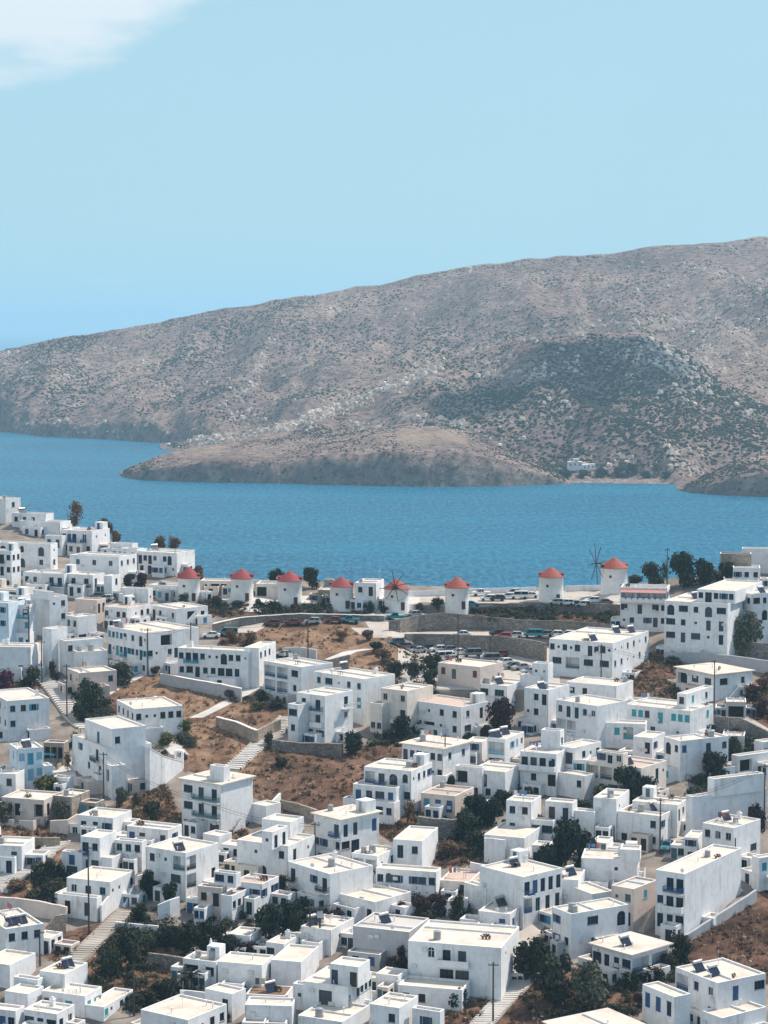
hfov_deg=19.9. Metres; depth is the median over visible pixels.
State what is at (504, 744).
house
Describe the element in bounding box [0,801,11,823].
shrub
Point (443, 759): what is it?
house
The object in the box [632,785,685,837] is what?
house
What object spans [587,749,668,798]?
house
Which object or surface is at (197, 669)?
door
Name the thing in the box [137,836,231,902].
house
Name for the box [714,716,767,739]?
retaining wall
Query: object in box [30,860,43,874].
shrub
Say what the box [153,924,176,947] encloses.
tree
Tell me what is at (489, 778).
house
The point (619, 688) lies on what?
house
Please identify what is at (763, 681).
shrub
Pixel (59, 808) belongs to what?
tree
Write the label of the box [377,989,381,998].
window
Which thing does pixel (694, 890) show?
house
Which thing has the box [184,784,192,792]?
window
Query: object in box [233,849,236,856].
window
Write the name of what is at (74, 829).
window
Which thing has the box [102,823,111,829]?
window
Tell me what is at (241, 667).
house
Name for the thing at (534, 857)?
door
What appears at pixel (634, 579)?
shrub
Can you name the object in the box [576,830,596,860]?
tree
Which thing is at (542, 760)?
door
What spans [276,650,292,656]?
parked car
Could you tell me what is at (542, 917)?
window
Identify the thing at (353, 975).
door
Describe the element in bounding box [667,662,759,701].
house
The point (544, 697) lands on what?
door
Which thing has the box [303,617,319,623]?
parked car
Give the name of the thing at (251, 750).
stairs
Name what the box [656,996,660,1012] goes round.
door
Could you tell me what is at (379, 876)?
window
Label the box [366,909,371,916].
window
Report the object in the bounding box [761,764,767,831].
utility pole
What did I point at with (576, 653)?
house
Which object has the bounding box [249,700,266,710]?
shrub
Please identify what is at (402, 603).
door
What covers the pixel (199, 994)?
retaining wall
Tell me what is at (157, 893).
door
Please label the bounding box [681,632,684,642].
door
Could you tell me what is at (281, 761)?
shrub
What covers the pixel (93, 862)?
window
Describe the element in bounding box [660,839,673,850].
parked car
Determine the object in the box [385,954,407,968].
shrub
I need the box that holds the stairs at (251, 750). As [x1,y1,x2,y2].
[225,715,287,769]
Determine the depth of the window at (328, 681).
466.48 m
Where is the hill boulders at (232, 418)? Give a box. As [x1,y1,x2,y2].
[0,243,767,472]
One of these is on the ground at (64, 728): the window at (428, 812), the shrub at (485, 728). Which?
the shrub at (485, 728)
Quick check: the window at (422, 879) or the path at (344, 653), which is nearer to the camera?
the window at (422, 879)
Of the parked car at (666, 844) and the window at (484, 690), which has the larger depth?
the window at (484, 690)
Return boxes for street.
[35,640,56,681]
[45,758,78,785]
[519,922,544,945]
[663,834,684,857]
[715,705,767,729]
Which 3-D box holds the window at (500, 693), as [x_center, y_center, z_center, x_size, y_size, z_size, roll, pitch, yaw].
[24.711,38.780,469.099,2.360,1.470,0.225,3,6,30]
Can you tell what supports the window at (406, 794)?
in the house at (413, 781)
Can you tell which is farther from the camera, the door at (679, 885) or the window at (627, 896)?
the window at (627, 896)
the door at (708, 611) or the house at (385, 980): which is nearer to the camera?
the house at (385, 980)
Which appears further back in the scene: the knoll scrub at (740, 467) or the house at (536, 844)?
the knoll scrub at (740, 467)
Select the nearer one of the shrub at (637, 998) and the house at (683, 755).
the shrub at (637, 998)
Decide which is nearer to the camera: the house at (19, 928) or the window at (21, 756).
the house at (19, 928)
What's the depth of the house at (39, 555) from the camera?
564.38 m
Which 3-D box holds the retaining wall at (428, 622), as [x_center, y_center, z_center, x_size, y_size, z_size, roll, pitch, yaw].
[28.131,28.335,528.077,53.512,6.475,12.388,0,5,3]
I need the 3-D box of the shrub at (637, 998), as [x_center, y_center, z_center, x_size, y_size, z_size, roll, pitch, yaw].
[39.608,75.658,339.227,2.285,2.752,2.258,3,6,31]
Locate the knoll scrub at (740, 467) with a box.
[684,452,767,492]
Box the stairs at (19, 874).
[0,840,70,892]
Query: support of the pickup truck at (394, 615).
on the ground at (64, 728)
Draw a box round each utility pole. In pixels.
[27,606,30,641]
[35,930,44,965]
[38,640,44,682]
[63,663,71,716]
[84,845,91,933]
[99,752,106,799]
[128,962,138,1015]
[144,628,148,675]
[307,616,310,657]
[311,822,318,855]
[455,614,458,657]
[488,962,498,1022]
[599,644,604,676]
[656,798,664,853]
[711,660,717,713]
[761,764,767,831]
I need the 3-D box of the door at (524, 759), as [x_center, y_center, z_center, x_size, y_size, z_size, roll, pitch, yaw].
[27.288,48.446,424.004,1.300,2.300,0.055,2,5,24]
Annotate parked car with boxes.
[88,592,104,597]
[97,594,113,600]
[201,631,219,637]
[218,627,237,635]
[263,619,279,625]
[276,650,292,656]
[284,618,301,624]
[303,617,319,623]
[325,616,342,622]
[387,638,404,644]
[399,642,414,648]
[404,610,421,616]
[408,646,427,652]
[423,644,434,649]
[429,645,444,651]
[436,650,452,657]
[439,645,455,650]
[441,654,456,660]
[451,648,464,653]
[453,630,470,634]
[462,648,482,656]
[468,600,479,606]
[480,594,494,600]
[480,652,500,660]
[488,629,505,635]
[489,594,504,600]
[493,650,508,656]
[494,632,511,636]
[497,657,512,663]
[503,592,515,598]
[503,661,519,668]
[505,588,520,592]
[510,590,528,598]
[510,631,522,637]
[511,662,530,669]
[520,666,531,672]
[523,628,542,637]
[528,591,538,597]
[540,630,553,636]
[547,630,562,636]
[548,598,563,604]
[561,599,573,605]
[565,600,580,606]
[575,600,590,606]
[584,596,599,601]
[595,598,612,603]
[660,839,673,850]
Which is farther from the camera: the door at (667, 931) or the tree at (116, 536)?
the tree at (116, 536)
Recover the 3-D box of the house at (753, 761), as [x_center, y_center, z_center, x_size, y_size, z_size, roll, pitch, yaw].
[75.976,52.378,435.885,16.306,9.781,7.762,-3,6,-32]
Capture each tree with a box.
[52,800,69,819]
[64,752,72,771]
[66,500,82,526]
[71,702,92,721]
[77,678,104,709]
[94,518,113,533]
[100,949,122,977]
[108,661,134,685]
[111,530,120,542]
[112,930,143,966]
[115,786,129,806]
[132,792,141,804]
[138,869,153,899]
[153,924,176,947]
[167,922,199,953]
[172,967,203,990]
[193,565,203,579]
[193,919,226,950]
[222,933,241,953]
[253,902,286,939]
[267,568,284,580]
[280,899,303,930]
[299,896,313,920]
[303,566,319,588]
[401,799,417,823]
[411,897,430,916]
[428,892,447,915]
[448,895,464,915]
[453,810,482,840]
[462,731,476,739]
[463,792,488,824]
[476,796,503,826]
[485,696,515,730]
[511,936,551,980]
[534,843,558,865]
[536,953,578,1006]
[551,816,589,866]
[559,469,571,479]
[570,960,608,1009]
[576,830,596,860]
[578,469,590,478]
[593,467,608,477]
[613,466,626,477]
[613,764,640,803]
[625,463,638,473]
[636,775,658,796]
[640,470,651,478]
[641,561,662,583]
[660,471,670,479]
[660,560,669,583]
[668,551,699,588]
[695,558,715,586]
[702,750,729,775]
[715,561,734,581]
[728,736,743,756]
[732,611,764,655]
[747,802,767,834]
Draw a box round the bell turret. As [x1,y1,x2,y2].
[174,749,183,767]
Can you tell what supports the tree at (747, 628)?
on the ground at (64, 728)
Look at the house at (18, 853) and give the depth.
388.92 m
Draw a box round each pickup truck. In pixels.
[343,615,359,622]
[386,612,405,619]
[471,588,490,595]
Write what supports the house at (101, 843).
on the ground at (64, 728)
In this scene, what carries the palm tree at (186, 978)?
on the ground at (64, 728)
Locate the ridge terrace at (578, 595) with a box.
[420,591,619,601]
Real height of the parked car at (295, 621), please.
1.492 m
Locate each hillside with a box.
[0,236,767,483]
[160,330,767,482]
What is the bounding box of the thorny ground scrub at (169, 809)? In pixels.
[3,601,767,1023]
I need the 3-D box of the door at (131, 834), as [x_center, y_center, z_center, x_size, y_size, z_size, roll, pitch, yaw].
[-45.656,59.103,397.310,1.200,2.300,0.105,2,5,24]
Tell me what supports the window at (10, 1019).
in the house at (11, 1014)
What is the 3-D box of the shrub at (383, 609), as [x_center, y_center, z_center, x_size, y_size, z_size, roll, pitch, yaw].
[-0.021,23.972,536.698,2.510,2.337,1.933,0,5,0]
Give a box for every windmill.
[177,567,200,602]
[230,569,253,601]
[277,571,302,606]
[329,577,353,610]
[380,570,409,613]
[444,577,469,613]
[538,567,564,602]
[588,543,628,594]
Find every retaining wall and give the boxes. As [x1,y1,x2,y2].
[0,896,67,921]
[35,837,59,847]
[45,913,65,931]
[50,814,77,833]
[100,895,109,921]
[115,921,158,931]
[144,747,182,791]
[148,952,183,969]
[158,896,179,919]
[160,673,241,701]
[180,990,204,998]
[212,613,384,631]
[216,716,257,742]
[254,719,280,742]
[271,793,280,801]
[272,739,343,756]
[280,800,317,819]
[282,647,316,658]
[315,655,349,666]
[372,990,376,1001]
[389,613,611,632]
[404,634,546,661]
[409,587,535,596]
[417,816,458,840]
[469,603,619,613]
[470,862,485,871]
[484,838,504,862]
[566,585,600,591]
[664,652,767,672]
[686,889,756,939]
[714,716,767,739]
[735,642,767,658]
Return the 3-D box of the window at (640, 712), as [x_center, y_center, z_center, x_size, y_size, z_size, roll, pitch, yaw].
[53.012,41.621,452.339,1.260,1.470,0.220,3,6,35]
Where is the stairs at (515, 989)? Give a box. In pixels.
[469,970,539,1023]
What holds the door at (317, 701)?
in the house at (322, 714)
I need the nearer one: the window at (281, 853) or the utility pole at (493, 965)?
the utility pole at (493, 965)
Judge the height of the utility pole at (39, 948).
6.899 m
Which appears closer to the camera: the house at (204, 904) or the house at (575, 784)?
the house at (204, 904)
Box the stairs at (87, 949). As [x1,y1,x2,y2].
[68,910,131,961]
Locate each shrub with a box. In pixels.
[0,668,14,688]
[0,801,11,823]
[5,877,30,890]
[16,664,41,685]
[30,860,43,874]
[32,774,63,791]
[39,858,64,880]
[39,880,57,901]
[48,659,59,679]
[69,731,77,747]
[101,699,107,706]
[123,573,131,586]
[130,900,147,922]
[132,571,147,586]
[135,988,159,1004]
[142,800,159,819]
[146,976,173,987]
[150,666,160,673]
[151,977,174,998]
[154,535,165,547]
[157,732,176,745]
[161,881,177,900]
[167,535,181,548]
[176,718,192,731]
[178,592,188,601]
[210,595,225,605]
[224,628,241,642]
[224,689,237,700]
[230,600,243,607]
[234,940,257,952]
[239,630,257,645]
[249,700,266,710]
[254,598,262,606]
[254,689,268,700]
[263,730,272,744]
[268,697,285,707]
[269,599,278,609]
[274,756,287,767]
[279,874,286,889]
[330,909,344,915]
[336,630,346,640]
[344,729,363,754]
[361,629,372,639]
[363,600,375,611]
[369,641,383,651]
[374,648,392,662]
[379,605,388,612]
[382,728,394,741]
[385,660,408,675]
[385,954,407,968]
[392,714,410,737]
[396,945,407,963]
[404,660,425,678]
[413,602,424,610]
[423,669,437,684]
[424,653,441,669]
[430,596,443,610]
[436,838,467,856]
[447,774,455,784]
[448,986,468,1008]
[464,829,485,853]
[480,724,490,736]
[493,790,512,807]
[524,786,536,794]
[576,798,592,808]
[592,784,611,795]
[604,1002,628,1014]
[620,968,645,991]
[628,574,641,583]
[633,992,641,1007]
[645,965,665,982]
[660,952,678,968]
[664,655,682,664]
[667,929,692,964]
[733,733,756,749]
[741,683,762,700]
[751,697,767,716]
[756,676,767,690]
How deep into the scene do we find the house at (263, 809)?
409.77 m
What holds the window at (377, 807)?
in the house at (413, 781)
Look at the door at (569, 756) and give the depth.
425.67 m
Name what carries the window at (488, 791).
in the house at (489, 778)
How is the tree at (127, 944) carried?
on the ground at (64, 728)
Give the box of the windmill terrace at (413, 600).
[200,596,419,611]
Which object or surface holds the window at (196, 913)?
in the house at (204, 904)
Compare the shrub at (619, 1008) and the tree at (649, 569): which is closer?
the shrub at (619, 1008)
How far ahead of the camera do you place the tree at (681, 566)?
555.18 m
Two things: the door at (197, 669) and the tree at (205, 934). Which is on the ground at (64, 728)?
the tree at (205, 934)
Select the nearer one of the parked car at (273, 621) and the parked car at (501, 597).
the parked car at (273, 621)
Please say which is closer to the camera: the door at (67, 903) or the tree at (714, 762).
the door at (67, 903)
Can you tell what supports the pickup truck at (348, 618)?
on the ground at (64, 728)
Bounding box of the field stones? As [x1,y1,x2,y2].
[7,606,765,1020]
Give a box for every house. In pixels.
[0,495,20,523]
[0,541,64,579]
[0,542,20,585]
[0,578,34,594]
[0,591,24,641]
[0,638,45,681]
[0,687,50,741]
[0,765,25,798]
[0,788,58,830]
[0,826,49,873]
[0,902,43,956]
[0,949,87,988]
[0,1003,24,1023]
[5,983,84,1023]
[9,586,30,601]
[9,738,52,790]
[12,507,53,526]
[16,597,36,641]
[20,518,75,536]
[23,562,78,594]
[30,589,67,636]
[42,626,67,673]
[42,983,132,1021]
[44,740,68,769]
[44,930,79,953]
[45,521,109,555]
[52,774,73,790]
[52,789,104,818]
[55,866,147,921]
[58,661,116,697]
[60,636,103,675]
[62,829,123,874]
[66,571,120,597]
[66,613,104,641]
[68,597,105,625]
[69,807,140,837]
[70,551,144,582]
[70,715,151,799]
[73,644,107,667]
[100,542,146,552]
[103,594,150,628]
[108,618,198,675]
[113,586,152,603]
[115,837,146,874]
[117,696,182,743]
[117,820,190,845]
[121,544,194,577]
[130,983,245,1023]
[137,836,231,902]
[146,580,177,601]
[151,602,211,625]
[171,940,225,990]
[178,641,275,688]
[178,763,255,849]
[186,883,226,925]
[200,577,253,596]
[200,590,212,601]
[214,869,295,921]
[218,944,318,992]
[219,839,236,863]
[223,813,314,878]
[223,926,261,951]
[242,996,295,1023]
[246,978,292,1000]
[249,929,298,955]
[252,800,280,824]
[253,577,302,597]
[258,651,332,706]
[283,850,372,913]
[284,912,353,960]
[285,687,355,742]
[293,956,371,1017]
[298,999,368,1023]
[309,578,353,604]
[310,797,382,858]
[314,661,394,725]
[333,883,415,924]
[343,752,431,824]
[347,911,428,971]
[349,578,383,610]
[352,833,392,882]
[370,676,432,733]
[370,980,444,1023]
[372,966,407,998]
[376,825,440,897]
[398,729,473,778]
[398,919,525,1011]
[415,692,493,738]
[421,781,489,818]
[430,896,467,915]
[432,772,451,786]
[438,655,502,690]
[440,867,479,898]
[455,760,519,800]
[460,889,519,925]
[464,847,561,928]
[468,736,486,764]
[480,673,519,711]
[484,790,576,859]
[487,725,523,762]
[516,681,568,734]
[518,728,565,796]
[520,624,648,686]
[532,840,563,862]
[542,1008,644,1023]
[544,881,627,959]
[556,694,626,748]
[558,739,600,800]
[562,864,584,904]
[566,675,640,702]
[572,755,590,771]
[574,788,628,839]
[576,841,645,889]
[577,836,623,857]
[578,931,673,985]
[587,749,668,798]
[606,720,646,748]
[611,583,669,631]
[611,868,655,932]
[617,793,671,852]
[618,730,664,758]
[627,685,714,735]
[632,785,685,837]
[642,950,765,1023]
[655,832,741,940]
[656,579,761,655]
[660,730,734,783]
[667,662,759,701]
[671,830,701,858]
[686,771,766,834]
[700,1000,767,1023]
[702,810,760,867]
[714,552,750,579]
[716,697,755,717]
[723,719,753,756]
[724,547,767,588]
[728,749,767,778]
[741,853,767,891]
[743,585,767,642]
[754,738,767,750]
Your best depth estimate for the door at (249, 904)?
369.20 m
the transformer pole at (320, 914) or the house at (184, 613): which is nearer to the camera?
the transformer pole at (320, 914)
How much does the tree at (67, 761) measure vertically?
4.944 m
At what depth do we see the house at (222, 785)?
405.24 m
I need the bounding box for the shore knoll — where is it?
[676,452,767,496]
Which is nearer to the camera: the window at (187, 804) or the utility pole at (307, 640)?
the window at (187, 804)
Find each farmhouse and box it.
[567,459,587,470]
[588,464,594,469]
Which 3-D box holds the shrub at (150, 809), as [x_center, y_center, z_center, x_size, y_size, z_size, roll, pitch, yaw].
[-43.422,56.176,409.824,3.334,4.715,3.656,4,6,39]
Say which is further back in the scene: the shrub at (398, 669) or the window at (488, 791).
the shrub at (398, 669)
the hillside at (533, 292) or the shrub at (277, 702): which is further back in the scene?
the hillside at (533, 292)
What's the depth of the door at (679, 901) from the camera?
361.18 m
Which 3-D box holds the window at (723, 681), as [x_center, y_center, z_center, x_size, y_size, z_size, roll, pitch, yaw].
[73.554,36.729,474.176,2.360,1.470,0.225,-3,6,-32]
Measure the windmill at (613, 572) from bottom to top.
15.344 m
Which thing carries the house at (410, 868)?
on the ground at (64, 728)
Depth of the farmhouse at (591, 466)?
1985.49 m
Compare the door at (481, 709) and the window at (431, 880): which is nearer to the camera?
the window at (431, 880)
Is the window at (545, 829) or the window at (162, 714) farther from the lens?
the window at (162, 714)
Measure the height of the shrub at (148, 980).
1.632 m
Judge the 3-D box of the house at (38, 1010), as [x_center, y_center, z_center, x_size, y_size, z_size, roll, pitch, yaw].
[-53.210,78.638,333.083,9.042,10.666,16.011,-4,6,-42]
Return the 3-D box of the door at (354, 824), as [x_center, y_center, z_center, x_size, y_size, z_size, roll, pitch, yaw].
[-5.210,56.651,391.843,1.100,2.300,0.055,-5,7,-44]
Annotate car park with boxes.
[398,648,559,689]
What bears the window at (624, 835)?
in the house at (640, 825)
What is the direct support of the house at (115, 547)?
on the ground at (64, 728)
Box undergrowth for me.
[24,597,754,1018]
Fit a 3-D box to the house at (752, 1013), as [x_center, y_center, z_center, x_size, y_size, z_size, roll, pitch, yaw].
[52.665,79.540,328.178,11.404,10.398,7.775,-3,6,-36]
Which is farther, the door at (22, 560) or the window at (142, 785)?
the door at (22, 560)
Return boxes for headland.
[120,421,569,486]
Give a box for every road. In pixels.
[238,621,417,636]
[352,628,416,637]
[363,602,619,615]
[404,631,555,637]
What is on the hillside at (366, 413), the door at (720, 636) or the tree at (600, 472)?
the tree at (600, 472)
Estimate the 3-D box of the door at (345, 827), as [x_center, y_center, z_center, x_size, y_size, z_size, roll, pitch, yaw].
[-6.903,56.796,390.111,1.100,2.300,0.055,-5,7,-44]
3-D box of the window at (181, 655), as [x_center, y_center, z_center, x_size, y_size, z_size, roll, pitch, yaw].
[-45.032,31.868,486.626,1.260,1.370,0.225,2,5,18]
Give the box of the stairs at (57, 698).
[36,679,84,728]
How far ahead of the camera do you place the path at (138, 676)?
488.00 m
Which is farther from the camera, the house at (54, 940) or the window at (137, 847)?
the window at (137, 847)
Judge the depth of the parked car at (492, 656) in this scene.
503.12 m
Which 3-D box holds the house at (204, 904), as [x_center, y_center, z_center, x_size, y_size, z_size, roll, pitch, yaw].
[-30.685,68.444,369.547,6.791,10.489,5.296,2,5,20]
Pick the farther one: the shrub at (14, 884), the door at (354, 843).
the door at (354, 843)
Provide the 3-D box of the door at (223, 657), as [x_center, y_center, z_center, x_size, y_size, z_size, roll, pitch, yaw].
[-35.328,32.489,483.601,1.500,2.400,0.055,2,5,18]
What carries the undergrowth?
on the ground at (64, 728)
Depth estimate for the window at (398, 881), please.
377.95 m
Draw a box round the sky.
[0,0,767,334]
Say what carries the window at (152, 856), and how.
in the house at (187, 865)
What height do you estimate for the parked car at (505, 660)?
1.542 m
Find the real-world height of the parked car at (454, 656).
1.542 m
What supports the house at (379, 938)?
on the ground at (64, 728)
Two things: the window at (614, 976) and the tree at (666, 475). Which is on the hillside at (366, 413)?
the tree at (666, 475)
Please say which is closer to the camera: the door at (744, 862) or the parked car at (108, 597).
the door at (744, 862)
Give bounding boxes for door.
[0,567,3,575]
[0,1016,5,1023]
[6,861,11,872]
[15,803,19,814]
[19,622,23,631]
[21,558,24,566]
[27,753,33,764]
[28,769,33,780]
[38,547,43,555]
[44,941,48,952]
[47,1019,55,1023]
[49,577,53,584]
[65,900,69,913]
[69,855,74,864]
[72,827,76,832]
[81,805,86,812]
[82,534,85,542]
[82,842,88,852]
[84,902,89,915]
[129,831,134,837]
[129,862,133,869]
[148,555,151,563]
[155,890,159,901]
[165,593,168,600]
[168,556,171,564]
[172,971,176,981]
[174,648,177,657]
[185,825,188,836]
[186,652,190,662]
[187,902,191,912]
[192,593,195,600]
[193,653,197,660]
[195,667,199,676]
[199,787,203,797]
[199,803,203,813]
[199,978,204,990]
[211,867,214,877]
[212,789,216,799]
[212,806,216,816]
[213,893,218,906]
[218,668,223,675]
[219,855,223,861]
[221,654,226,664]
[223,999,227,1012]
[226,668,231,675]
[235,669,238,676]
[245,593,248,600]
[246,902,251,914]
[274,835,276,847]
[282,832,284,844]
[291,868,294,881]
[293,848,295,859]
[316,700,319,708]
[316,715,319,722]
[319,990,331,1004]
[323,878,326,891]
[332,969,337,984]
[334,824,338,836]
[343,824,347,836]
[344,696,347,707]
[345,601,348,608]
[347,910,351,916]
[348,938,352,948]
[350,972,356,986]
[351,839,358,852]
[353,822,356,834]
[356,789,360,798]
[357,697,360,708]
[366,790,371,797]
[369,587,372,595]
[372,818,375,830]
[372,982,375,990]
[379,773,384,783]
[389,774,396,784]
[397,845,402,857]
[401,602,404,609]
[403,749,407,759]
[424,798,429,805]
[433,810,437,817]
[443,950,450,960]
[447,800,451,812]
[452,669,455,678]
[458,951,465,961]
[480,707,482,717]
[522,756,527,764]
[524,881,529,894]
[531,757,536,765]
[533,852,538,860]
[533,880,536,892]
[536,897,539,910]
[540,758,545,765]
[541,878,544,891]
[542,694,546,704]
[545,895,549,908]
[548,774,555,786]
[548,876,552,889]
[549,759,554,766]
[549,806,554,818]
[555,892,558,905]
[556,874,559,887]
[563,808,567,819]
[566,752,572,764]
[567,706,569,716]
[575,707,578,718]
[588,646,591,655]
[593,950,600,963]
[604,954,608,965]
[608,755,611,763]
[614,956,618,968]
[617,911,624,925]
[637,604,641,613]
[641,838,645,850]
[645,742,649,753]
[645,992,649,1007]
[653,618,657,626]
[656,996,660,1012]
[657,913,662,925]
[658,712,662,723]
[665,929,670,940]
[666,742,670,754]
[667,605,673,614]
[667,877,673,889]
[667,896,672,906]
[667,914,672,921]
[667,1001,670,1016]
[671,848,676,858]
[676,879,682,892]
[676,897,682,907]
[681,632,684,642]
[698,744,702,755]
[705,592,711,601]
[705,607,711,616]
[706,621,710,630]
[706,743,710,752]
[719,621,722,631]
[719,635,722,644]
[721,710,725,716]
[733,985,737,1000]
[742,860,746,867]
[745,873,748,883]
[762,610,766,619]
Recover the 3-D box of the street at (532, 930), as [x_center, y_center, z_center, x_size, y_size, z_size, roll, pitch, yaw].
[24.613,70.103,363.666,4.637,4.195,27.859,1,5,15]
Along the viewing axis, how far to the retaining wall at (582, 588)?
561.33 m
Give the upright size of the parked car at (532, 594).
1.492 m
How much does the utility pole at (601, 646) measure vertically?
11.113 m
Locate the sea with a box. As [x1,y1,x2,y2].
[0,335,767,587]
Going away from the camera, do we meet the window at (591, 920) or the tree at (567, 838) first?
the window at (591, 920)
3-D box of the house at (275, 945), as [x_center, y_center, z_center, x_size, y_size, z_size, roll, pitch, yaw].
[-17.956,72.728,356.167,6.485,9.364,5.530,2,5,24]
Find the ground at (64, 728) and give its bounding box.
[0,522,767,1023]
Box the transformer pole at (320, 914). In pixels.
[304,905,326,927]
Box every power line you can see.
[104,754,190,798]
[197,618,304,627]
[205,803,312,826]
[315,740,442,825]
[603,646,692,663]
[661,770,761,802]
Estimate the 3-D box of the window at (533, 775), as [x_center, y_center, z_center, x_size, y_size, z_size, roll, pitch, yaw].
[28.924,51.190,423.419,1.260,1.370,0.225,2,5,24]
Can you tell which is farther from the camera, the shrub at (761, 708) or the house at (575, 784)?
the shrub at (761, 708)
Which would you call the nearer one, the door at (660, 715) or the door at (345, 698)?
the door at (660, 715)
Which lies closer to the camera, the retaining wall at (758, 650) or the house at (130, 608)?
the retaining wall at (758, 650)
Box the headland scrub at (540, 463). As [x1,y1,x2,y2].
[123,422,565,483]
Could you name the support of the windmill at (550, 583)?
on the ridge terrace at (578, 595)
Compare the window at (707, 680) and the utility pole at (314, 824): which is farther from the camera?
the window at (707, 680)
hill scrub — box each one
[0,239,767,474]
[167,333,767,476]
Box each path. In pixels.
[110,673,144,693]
[163,739,188,754]
[189,688,258,717]
[325,649,371,659]
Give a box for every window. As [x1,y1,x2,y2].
[0,607,5,612]
[6,778,11,785]
[8,1017,13,1023]
[9,933,14,941]
[10,706,14,712]
[10,720,15,726]
[19,753,24,760]
[20,705,25,711]
[21,931,27,939]
[25,858,34,864]
[25,1016,33,1020]
[29,704,38,710]
[34,929,40,938]
[36,752,41,759]
[36,768,41,775]
[66,866,76,872]
[68,645,72,651]
[70,884,76,892]
[86,886,90,893]
[91,860,98,865]
[92,843,97,850]
[100,887,105,895]
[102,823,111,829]
[108,675,112,681]
[115,736,119,743]
[116,843,121,850]
[123,861,127,868]
[125,844,130,851]
[131,897,136,904]
[135,845,140,852]
[136,714,140,720]
[140,783,145,789]
[148,650,152,656]
[149,853,154,861]
[151,567,157,572]
[160,712,164,718]
[160,835,164,841]
[168,711,173,717]
[171,874,180,883]
[176,711,180,717]
[179,652,183,658]
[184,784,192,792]
[184,801,192,809]
[186,666,192,672]
[190,903,197,910]
[194,910,198,918]
[199,911,203,918]
[200,653,204,659]
[201,892,206,900]
[203,667,207,673]
[204,967,213,976]
[210,823,218,830]
[215,874,223,881]
[220,1012,224,1021]
[227,876,233,883]
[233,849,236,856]
[249,889,259,894]
[261,888,266,897]
[267,947,273,954]
[272,896,277,903]
[274,882,279,891]
[278,851,283,858]
[289,708,296,716]
[291,670,297,677]
[303,735,309,741]
[310,874,317,883]
[320,838,327,846]
[325,677,331,684]
[336,842,339,849]
[341,841,349,850]
[341,937,346,945]
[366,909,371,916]
[369,957,374,966]
[375,791,384,799]
[376,806,382,814]
[377,874,382,881]
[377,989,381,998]
[386,808,391,815]
[386,873,391,882]
[388,792,393,800]
[389,1013,394,1022]
[392,875,402,882]
[403,774,407,782]
[404,792,409,799]
[409,876,419,884]
[411,846,417,853]
[419,877,425,884]
[419,994,425,1002]
[420,1016,431,1023]
[425,809,430,816]
[428,947,434,957]
[429,878,434,885]
[440,969,452,978]
[455,970,468,979]
[464,724,470,732]
[470,743,478,750]
[470,756,475,762]
[479,892,482,900]
[481,688,488,695]
[486,788,490,795]
[495,689,503,696]
[510,806,515,813]
[522,807,527,814]
[525,726,533,732]
[531,773,536,780]
[533,787,538,793]
[538,913,545,922]
[542,825,551,833]
[546,915,550,924]
[550,643,554,649]
[553,657,560,663]
[553,913,560,923]
[574,763,583,770]
[575,645,579,650]
[583,659,592,665]
[587,915,597,925]
[597,753,605,759]
[600,660,608,667]
[612,973,617,982]
[614,727,619,734]
[622,833,626,840]
[622,958,630,969]
[624,894,630,902]
[632,709,636,716]
[638,710,642,716]
[643,618,651,622]
[650,821,655,828]
[652,605,658,610]
[657,895,663,903]
[665,631,674,637]
[666,618,674,624]
[671,713,675,720]
[676,915,683,924]
[677,848,683,855]
[678,605,687,611]
[678,714,682,721]
[679,697,683,703]
[682,745,686,752]
[685,715,689,722]
[685,840,695,846]
[691,633,699,639]
[692,675,697,682]
[693,981,698,990]
[704,829,710,837]
[705,678,710,684]
[707,987,712,996]
[715,831,720,838]
[717,608,725,613]
[719,593,727,599]
[720,678,727,684]
[726,833,730,840]
[728,594,733,599]
[734,572,741,576]
[746,709,752,713]
[750,843,756,852]
[753,597,760,603]
[754,980,765,990]
[762,862,767,870]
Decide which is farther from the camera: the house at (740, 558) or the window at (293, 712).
the house at (740, 558)
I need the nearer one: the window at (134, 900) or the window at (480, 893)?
the window at (480, 893)
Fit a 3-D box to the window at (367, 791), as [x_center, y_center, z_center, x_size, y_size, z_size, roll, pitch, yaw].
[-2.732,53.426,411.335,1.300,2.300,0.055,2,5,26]
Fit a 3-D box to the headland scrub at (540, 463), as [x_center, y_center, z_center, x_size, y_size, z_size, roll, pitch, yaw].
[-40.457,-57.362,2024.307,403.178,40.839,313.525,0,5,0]
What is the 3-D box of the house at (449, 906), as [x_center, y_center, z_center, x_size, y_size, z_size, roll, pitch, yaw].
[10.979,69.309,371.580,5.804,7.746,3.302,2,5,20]
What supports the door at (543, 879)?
in the house at (526, 885)
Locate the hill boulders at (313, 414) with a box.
[164,332,763,477]
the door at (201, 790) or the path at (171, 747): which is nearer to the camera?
the door at (201, 790)
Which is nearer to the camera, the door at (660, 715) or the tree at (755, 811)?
the tree at (755, 811)
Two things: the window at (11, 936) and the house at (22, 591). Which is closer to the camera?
the window at (11, 936)
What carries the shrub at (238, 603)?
on the windmill terrace at (413, 600)
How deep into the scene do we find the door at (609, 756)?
421.74 m

